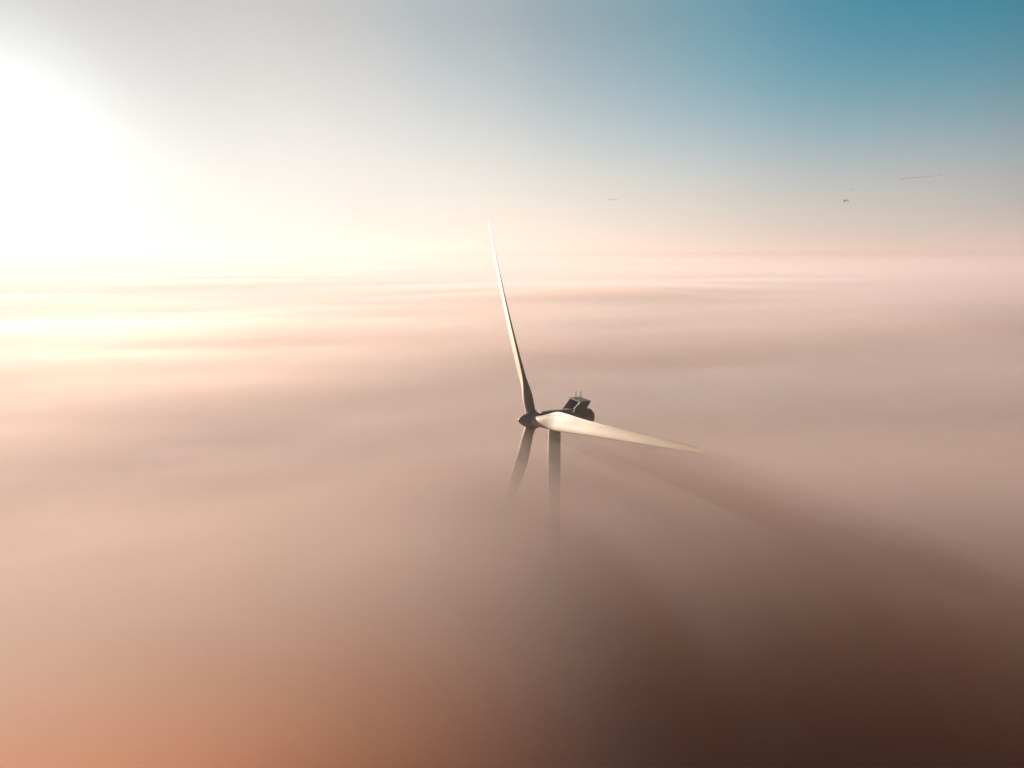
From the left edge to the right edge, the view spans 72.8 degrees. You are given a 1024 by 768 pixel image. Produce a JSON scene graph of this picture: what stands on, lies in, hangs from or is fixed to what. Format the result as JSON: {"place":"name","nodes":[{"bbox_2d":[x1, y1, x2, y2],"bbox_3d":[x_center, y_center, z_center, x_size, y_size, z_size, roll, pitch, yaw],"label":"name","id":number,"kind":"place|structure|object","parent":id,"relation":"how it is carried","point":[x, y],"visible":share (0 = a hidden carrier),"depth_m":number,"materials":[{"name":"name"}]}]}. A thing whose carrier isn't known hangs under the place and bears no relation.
{"place":"outdoors","nodes":[
{"label":"outdoors","id":0,"kind":"place"},
{"bbox_2d":[0,257,1023,767],"bbox_3d":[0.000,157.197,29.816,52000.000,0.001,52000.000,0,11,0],"label":"ground","id":1,"kind":"structure","parent":0,"point":[250,509],"depth_m":432.93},
{"bbox_2d":[480,220,702,767],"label":"wind turbine","id":2,"kind":"object","parent":1,"relation":"on","point":[574,415],"visible":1,"depth_m":174.18,"materials":[{"name":"paint"}]},
{"bbox_2d":[0,0,1023,256],"label":"sky","id":3,"kind":"structure","parent":0,"point":[129,128],"materials":[{"name":"blue"}]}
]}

